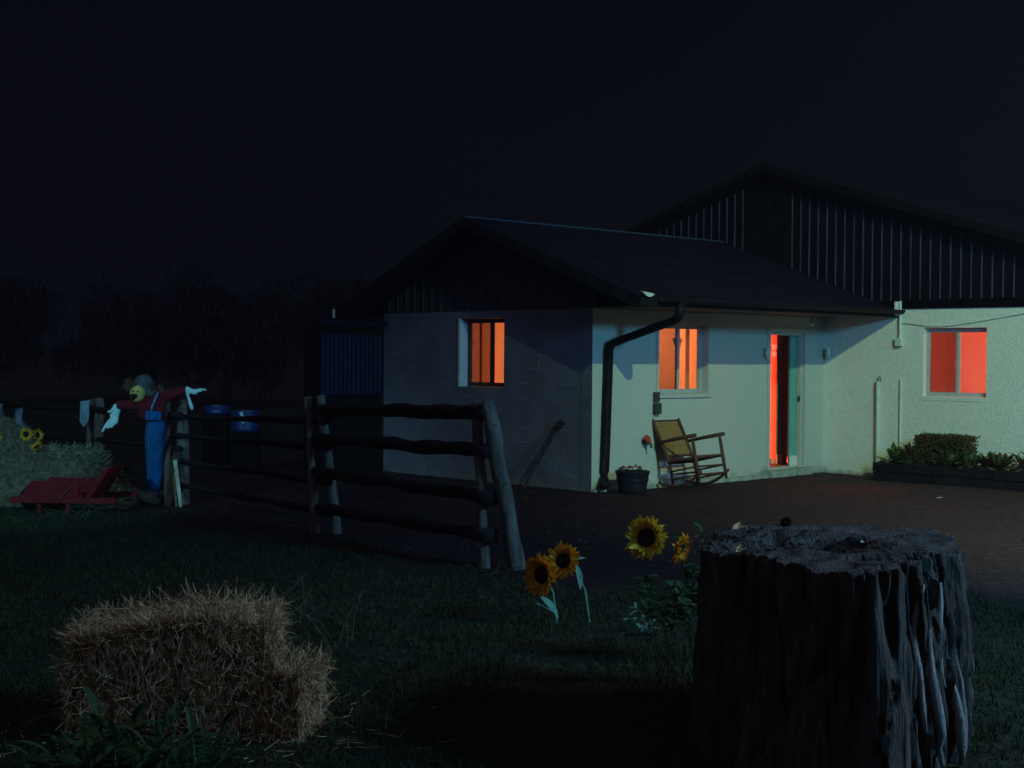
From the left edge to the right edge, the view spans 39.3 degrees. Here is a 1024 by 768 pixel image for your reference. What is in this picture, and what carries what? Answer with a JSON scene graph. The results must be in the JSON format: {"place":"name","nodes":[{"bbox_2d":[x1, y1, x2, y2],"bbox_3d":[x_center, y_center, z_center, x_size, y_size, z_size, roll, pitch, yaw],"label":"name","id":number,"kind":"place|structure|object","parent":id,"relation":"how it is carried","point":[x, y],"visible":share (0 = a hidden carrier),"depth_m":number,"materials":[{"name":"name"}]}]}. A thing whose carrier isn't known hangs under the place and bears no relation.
{"place":"outdoors","nodes":[
{"label":"outdoors","id":0,"kind":"place"},
{"bbox_2d":[0,357,1023,767],"bbox_3d":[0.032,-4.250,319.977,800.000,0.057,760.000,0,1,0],"label":"ground","id":1,"kind":"structure","parent":0,"point":[986,539],"depth_m":12.18,"materials":[{"name":"brown soil"}]},
{"bbox_2d":[0,265,105,389],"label":"hedgerow tree","id":2,"kind":"object","parent":1,"relation":"on","point":[22,313],"visible":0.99,"depth_m":52.11,"materials":[{"name":"green plant"}]},
{"bbox_2d":[27,497,107,521],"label":"weed plant","id":3,"kind":"object","parent":1,"relation":"on","point":[78,518],"visible":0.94,"depth_m":15.15,"materials":[{"name":"green plant"}]},
{"bbox_2d":[0,440,145,508],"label":"hay heap","id":4,"kind":"object","parent":1,"relation":"on","point":[23,466],"visible":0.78,"depth_m":16.73,"materials":[{"name":"beige plant"}]},
{"bbox_2d":[0,415,45,446],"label":"hay bale","id":5,"kind":"object","parent":4,"relation":"on","point":[10,428],"visible":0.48,"depth_m":17.85},
{"bbox_2d":[19,428,32,440],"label":"sunflower","id":6,"kind":"object","parent":4,"relation":"on","point":[25,434],"visible":1,"depth_m":17.06,"materials":[{"name":"yellow plant"}]},
{"bbox_2d":[30,440,41,450],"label":"sunflower","id":7,"kind":"object","parent":4,"relation":"on","point":[36,445],"visible":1,"depth_m":16.97,"materials":[{"name":"yellow plant"}]},
{"bbox_2d":[32,428,43,440],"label":"sunflower","id":8,"kind":"object","parent":4,"relation":"on","point":[38,434],"visible":1,"depth_m":17.12,"materials":[{"name":"yellow plant"}]},
{"bbox_2d":[9,465,137,512],"bbox_3d":[-4.925,1.187,16.137,1.260,0.533,0.675,1,1,4],"label":"wheelbarrow","id":9,"kind":"object","parent":1,"relation":"on","point":[77,490],"visible":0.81,"depth_m":15.89,"materials":[{"name":"red paint"}]},
{"bbox_2d":[28,711,173,767],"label":"ash seedling","id":10,"kind":"object","parent":1,"relation":"on","point":[89,744],"visible":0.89,"depth_m":5.43,"materials":[{"name":"green plant"}]},
{"bbox_2d":[1,715,206,767],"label":"ash seedling","id":11,"kind":"object","parent":1,"relation":"on","point":[148,757],"visible":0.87,"depth_m":5.42,"materials":[{"name":"green plant"}]},
{"bbox_2d":[19,684,198,767],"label":"ash seedling","id":12,"kind":"object","parent":1,"relation":"on","point":[162,722],"visible":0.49,"depth_m":5.80,"materials":[{"name":"green plant"}]},
{"bbox_2d":[102,374,207,504],"bbox_3d":[-4.203,0.674,16.904,1.227,1.582,0.332,0,1,-14],"label":"scarecrow","id":13,"kind":"object","parent":1,"relation":"on","point":[147,401],"visible":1,"depth_m":16.84,"materials":[{"name":"blue fabric"}]},
{"bbox_2d":[73,257,239,398],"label":"hedgerow tree","id":14,"kind":"object","parent":1,"relation":"on","point":[134,349],"visible":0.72,"depth_m":54.70,"materials":[{"name":"green plant"}]},
{"bbox_2d":[42,577,298,745],"bbox_3d":[-1.585,1.343,6.795,1.172,0.776,0.831,0,1,-7],"label":"straw bale","id":15,"kind":"object","parent":1,"relation":"on","point":[157,659],"visible":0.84,"depth_m":6.51},
{"bbox_2d":[164,451,180,506],"bbox_3d":[-3.973,1.108,16.785,0.089,0.630,0.308,1,1,6],"label":"board","id":16,"kind":"object","parent":1,"relation":"on","point":[170,491],"visible":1,"depth_m":16.75,"materials":[{"name":"grey wood"}]},
{"bbox_2d":[173,474,177,506],"bbox_3d":[-3.920,1.240,16.676,0.035,0.371,0.292,0,1,-18],"label":"board","id":17,"kind":"object","parent":1,"relation":"on","point":[175,491],"visible":0.97,"depth_m":16.66,"materials":[{"name":"grey wood"}]},
{"bbox_2d":[173,460,182,506],"bbox_3d":[-3.900,1.159,16.729,0.048,0.533,0.355,0,1,-25],"label":"board","id":18,"kind":"object","parent":1,"relation":"on","point":[177,483],"visible":0.99,"depth_m":16.71,"materials":[{"name":"white wood"}]},
{"bbox_2d":[122,706,250,767],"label":"ash seedling","id":19,"kind":"object","parent":1,"relation":"on","point":[221,760],"visible":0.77,"depth_m":5.56,"materials":[{"name":"green plant"}]},
{"bbox_2d":[202,405,229,464],"bbox_3d":[-4.726,0.826,22.920,0.420,0.959,0.420,0,1,0],"label":"barrel","id":20,"kind":"object","parent":1,"relation":"on","point":[215,452],"visible":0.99,"depth_m":22.77,"materials":[{"name":"plastic"}]},
{"bbox_2d":[0,679,456,767],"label":"scattered straw","id":21,"kind":"object","parent":1,"relation":"on","point":[255,736],"visible":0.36,"depth_m":6.48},
{"bbox_2d":[154,268,303,405],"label":"hedgerow tree","id":22,"kind":"object","parent":1,"relation":"on","point":[215,330],"visible":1,"depth_m":49.67,"materials":[{"name":"green plant"}]},
{"bbox_2d":[229,410,260,472],"bbox_3d":[-4.027,0.869,21.603,0.441,0.923,0.477,0,1,0],"label":"barrel","id":23,"kind":"object","parent":1,"relation":"on","point":[246,455],"visible":0.79,"depth_m":21.46,"materials":[{"name":"plastic"}]},
{"bbox_2d":[0,395,525,569],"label":"split rail fence","id":24,"kind":"object","parent":1,"relation":"on","point":[483,533],"visible":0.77,"depth_m":13.53,"materials":[{"name":"brown wood"}]},
{"bbox_2d":[80,400,89,426],"bbox_3d":[-5.559,0.386,18.645,0.115,0.350,0.025,2,1,-10],"label":"hanging plank","id":25,"kind":"object","parent":24,"relation":"hanging from","point":[84,412],"visible":1,"depth_m":18.63,"materials":[{"name":"wood"}]},
{"bbox_2d":[223,637,343,742],"bbox_3d":[-1.086,1.482,6.742,0.532,0.536,0.599,1,1,10],"label":"straw bale","id":26,"kind":"object","parent":1,"relation":"on","point":[299,690],"visible":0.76,"depth_m":6.56},
{"bbox_2d":[223,568,349,622],"bbox_3d":[-1.541,1.410,9.678,0.759,0.367,0.461,0,1,-39],"label":"weed plant","id":27,"kind":"object","parent":1,"relation":"on","point":[309,592],"visible":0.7,"depth_m":9.67,"materials":[{"name":"green plant"}]},
{"bbox_2d":[277,262,383,386],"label":"hedgerow tree","id":28,"kind":"object","parent":1,"relation":"on","point":[332,293],"visible":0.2,"depth_m":52.81,"materials":[{"name":"green plant"}]},
{"bbox_2d":[293,316,387,472],"bbox_3d":[-2.597,0.185,21.720,1.260,2.400,0.700,-1,1,-43],"label":"lean to shed","id":29,"kind":"object","parent":1,"relation":"on","point":[343,368],"visible":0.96,"depth_m":21.52,"materials":[{"name":"metal"}]},
{"bbox_2d":[275,585,488,654],"bbox_3d":[-0.927,1.421,8.476,1.149,0.400,1.086,1,1,38],"label":"weed plant","id":30,"kind":"object","parent":1,"relation":"on","point":[323,633],"visible":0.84,"depth_m":8.62,"materials":[{"name":"green plant"}]},
{"bbox_2d":[446,561,526,577],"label":"weed plant","id":31,"kind":"object","parent":1,"relation":"on","point":[509,570],"visible":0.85,"depth_m":11.58,"materials":[{"name":"green plant"}]},
{"bbox_2d":[522,551,558,623],"bbox_3d":[0.190,1.363,9.463,0.286,0.516,0.200,1,1,22],"label":"sunflower","id":32,"kind":"object","parent":1,"relation":"on","point":[540,576],"visible":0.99,"depth_m":9.46,"materials":[{"name":"yellow plant"}]},
{"bbox_2d":[523,420,564,487],"bbox_3d":[0.436,0.946,19.242,0.619,0.938,0.088,1,1,27],"label":"leaning plank","id":33,"kind":"object","parent":1,"relation":"on","point":[557,428],"visible":1,"depth_m":19.23,"materials":[{"name":"wood"}]},
{"bbox_2d":[545,540,590,621],"bbox_3d":[0.373,1.337,9.608,0.316,0.566,0.198,0,1,0],"label":"sunflower","id":34,"kind":"object","parent":1,"relation":"on","point":[562,557],"visible":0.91,"depth_m":9.61,"materials":[{"name":"yellow plant"}]},
{"bbox_2d":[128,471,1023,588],"bbox_3d":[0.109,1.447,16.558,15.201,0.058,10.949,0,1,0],"label":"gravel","id":35,"kind":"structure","parent":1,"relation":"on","point":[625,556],"depth_m":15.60,"materials":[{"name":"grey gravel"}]},
{"bbox_2d":[186,493,1018,583],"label":"straw litter","id":36,"kind":"object","parent":1,"relation":"on","point":[674,551],"visible":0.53,"depth_m":15.85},
{"bbox_2d":[332,216,905,491],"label":"cottage","id":37,"kind":"structure","parent":1,"relation":"on","point":[536,332],"depth_m":20.39,"materials":[{"name":"white paint"}]},
{"bbox_2d":[467,318,503,386],"bbox_3d":[-0.308,-0.446,20.446,0.060,0.969,0.929,-1,1,-43],"label":"window","id":38,"kind":"structure","parent":37,"relation":"in","point":[492,322],"depth_m":20.42,"materials":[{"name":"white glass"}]},
{"bbox_2d":[643,435,652,447],"bbox_3d":[1.837,0.778,19.417,0.118,0.175,0.161,0,1,-8],"label":"garden tap","id":39,"kind":"object","parent":37,"relation":"attached to","point":[647,438],"visible":1,"depth_m":19.37,"materials":[{"name":"red metal"}]},
{"bbox_2d":[653,392,661,413],"bbox_3d":[1.993,0.260,19.601,0.130,0.300,0.075,-1,1,-43],"label":"utility box","id":40,"kind":"object","parent":37,"relation":"attached to","point":[657,408],"visible":1,"depth_m":19.57,"materials":[{"name":"grey metal"}]},
{"bbox_2d":[656,320,710,397],"bbox_3d":[2.352,-0.349,20.066,1.170,1.075,0.190,-1,1,-43],"label":"window","id":41,"kind":"structure","parent":37,"relation":"in","point":[677,327],"depth_m":20.14,"materials":[{"name":"paint"}]},
{"bbox_2d":[763,347,770,357],"bbox_3d":[3.781,-0.462,21.240,0.084,0.170,0.111,-1,1,-43],"label":"wall lantern","id":42,"kind":"object","parent":37,"relation":"attached to","point":[766,352],"depth_m":21.21,"materials":[{"name":"paint"}]},
{"bbox_2d":[770,335,777,458],"bbox_3d":[3.882,0.091,22.702,0.031,2.150,0.780,-1,1,-43],"label":"inner door","id":43,"kind":"structure","parent":37,"relation":"in","point":[774,338],"depth_m":22.47,"materials":[{"name":"red paint"}]},
{"bbox_2d":[615,464,649,494],"bbox_3d":[1.568,1.233,18.662,0.456,0.384,0.454,0,1,0],"label":"barrel planter","id":44,"kind":"object","parent":1,"relation":"on","point":[629,480],"visible":1,"depth_m":18.50,"materials":[{"name":"wood"}]},
{"bbox_2d":[622,602,686,633],"bbox_3d":[0.829,1.534,9.200,0.371,0.174,0.569,0,1,-24],"label":"weed plant","id":45,"kind":"object","parent":1,"relation":"on","point":[638,624],"visible":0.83,"depth_m":9.21,"materials":[{"name":"green plant"}]},
{"bbox_2d":[629,574,696,685],"bbox_3d":[0.828,1.339,7.740,0.396,0.612,0.359,0,1,0],"label":"weed plant","id":46,"kind":"object","parent":1,"relation":"on","point":[665,608],"visible":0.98,"depth_m":7.76,"materials":[{"name":"green plant"}]},
{"bbox_2d":[671,533,692,564],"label":"sunflower","id":47,"kind":"object","parent":1,"relation":"on","point":[681,553],"visible":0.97,"depth_m":7.26,"materials":[{"name":"yellow plant"}]},
{"bbox_2d":[661,522,715,656],"bbox_3d":[1.085,1.219,8.353,0.462,0.835,0.457,0,1,-39],"label":"weed plant","id":48,"kind":"object","parent":1,"relation":"on","point":[689,574],"visible":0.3,"depth_m":8.32,"materials":[{"name":"green plant"}]},
{"bbox_2d":[652,418,729,487],"bbox_3d":[2.405,0.928,19.491,0.654,0.940,0.936,-1,1,-43],"label":"rocking chair","id":49,"kind":"object","parent":1,"relation":"on","point":[673,439],"visible":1,"depth_m":19.51,"materials":[{"name":"brown wood"}]},
{"bbox_2d":[624,163,1023,476],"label":"barn","id":50,"kind":"structure","parent":1,"relation":"on","point":[943,353],"depth_m":21.61,"materials":[{"name":"white paint"}]},
{"bbox_2d":[751,186,791,267],"bbox_3d":[4.137,-2.218,23.004,0.054,1.840,0.780,-1,1,-43],"label":"loft door","id":51,"kind":"structure","parent":50,"relation":"in","point":[771,207],"depth_m":22.97,"materials":[{"name":"brown wood"}]},
{"bbox_2d":[826,347,832,357],"bbox_3d":[4.907,-0.482,22.200,0.111,0.170,0.084,-1,1,-43],"label":"wall lantern","id":52,"kind":"object","parent":50,"relation":"attached to","point":[829,352],"depth_m":22.16,"materials":[{"name":"paint"}]},
{"bbox_2d":[921,328,986,401],"bbox_3d":[6.436,-0.282,20.761,0.153,1.057,1.050,-1,1,-43],"label":"window","id":53,"kind":"structure","parent":50,"relation":"in","point":[954,396],"depth_m":20.78,"materials":[{"name":"paint"}]},
{"bbox_2d":[683,522,974,767],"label":"tree stump","id":54,"kind":"object","parent":1,"relation":"on","point":[830,646],"visible":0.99,"depth_m":6.09,"materials":[{"name":"grey wood"}]},
{"bbox_2d":[733,522,746,529],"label":"fallen leaf","id":55,"kind":"object","parent":54,"relation":"on","point":[738,525],"visible":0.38,"depth_m":7.07,"materials":[{"name":"beige plant"}]},
{"bbox_2d":[736,545,745,551],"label":"fallen leaf","id":56,"kind":"object","parent":54,"relation":"on","point":[738,548],"visible":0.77,"depth_m":6.36,"materials":[{"name":"grey plant"}]},
{"bbox_2d":[780,517,791,526],"bbox_3d":[1.414,0.715,7.396,0.057,0.062,0.052,0,1,0],"label":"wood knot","id":57,"kind":"object","parent":54,"relation":"on","point":[786,521],"visible":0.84,"depth_m":7.38,"materials":[{"name":"black wood"}]},
{"bbox_2d":[872,461,1023,491],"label":"timber planter","id":58,"kind":"object","parent":1,"relation":"on","point":[891,471],"visible":0.94,"depth_m":20.09,"materials":[{"name":"wood"}]},
{"bbox_2d":[877,442,908,463],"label":"leafy plant","id":59,"kind":"object","parent":58,"relation":"on","point":[893,453],"visible":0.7,"depth_m":21.05,"materials":[{"name":"green plant"}]},
{"bbox_2d":[896,442,926,465],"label":"leafy plant","id":60,"kind":"object","parent":58,"relation":"on","point":[908,448],"visible":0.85,"depth_m":20.78,"materials":[{"name":"green plant"}]},
{"bbox_2d":[920,447,936,465],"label":"leafy plant","id":61,"kind":"object","parent":58,"relation":"on","point":[926,457],"visible":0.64,"depth_m":20.58,"materials":[{"name":"green plant"}]},
{"bbox_2d":[925,448,963,467],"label":"leafy plant","id":62,"kind":"object","parent":58,"relation":"on","point":[947,457],"visible":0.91,"depth_m":20.27,"materials":[{"name":"green plant"}]},
{"bbox_2d":[912,432,979,466],"bbox_3d":[6.210,0.951,20.565,0.469,0.520,0.885,-1,1,-43],"label":"clipped shrub","id":63,"kind":"object","parent":58,"relation":"on","point":[950,442],"visible":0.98,"depth_m":20.45,"materials":[{"name":"plant"}]},
{"bbox_2d":[951,450,987,469],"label":"leafy plant","id":64,"kind":"object","parent":58,"relation":"on","point":[972,460],"visible":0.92,"depth_m":20.11,"materials":[{"name":"green plant"}]},
{"bbox_2d":[969,451,1002,469],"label":"leafy plant","id":65,"kind":"object","parent":58,"relation":"on","point":[982,458],"visible":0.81,"depth_m":19.98,"materials":[{"name":"green plant"}]},
{"bbox_2d":[982,451,1021,470],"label":"leafy plant","id":66,"kind":"object","parent":58,"relation":"on","point":[1004,459],"visible":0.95,"depth_m":19.74,"materials":[{"name":"green plant"}]},
{"bbox_2d":[1005,452,1023,471],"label":"leafy plant","id":67,"kind":"object","parent":58,"relation":"on","point":[1020,460],"visible":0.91,"depth_m":19.65,"materials":[{"name":"green plant"}]},
{"bbox_2d":[0,499,1023,767],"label":"grass","id":68,"kind":"structure","parent":0,"point":[476,689],"depth_m":8.58,"materials":[{"name":"green plant"}]},
{"bbox_2d":[0,0,1023,358],"label":"sky","id":69,"kind":"structure","parent":0,"point":[244,138],"materials":[{"name":"black"}]},
{"bbox_2d":[624,514,667,560],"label":"sunflower","id":70,"kind":"object","parent":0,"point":[647,536],"visible":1,"depth_m":7.55,"materials":[{"name":"yellow plant"}]}
]}

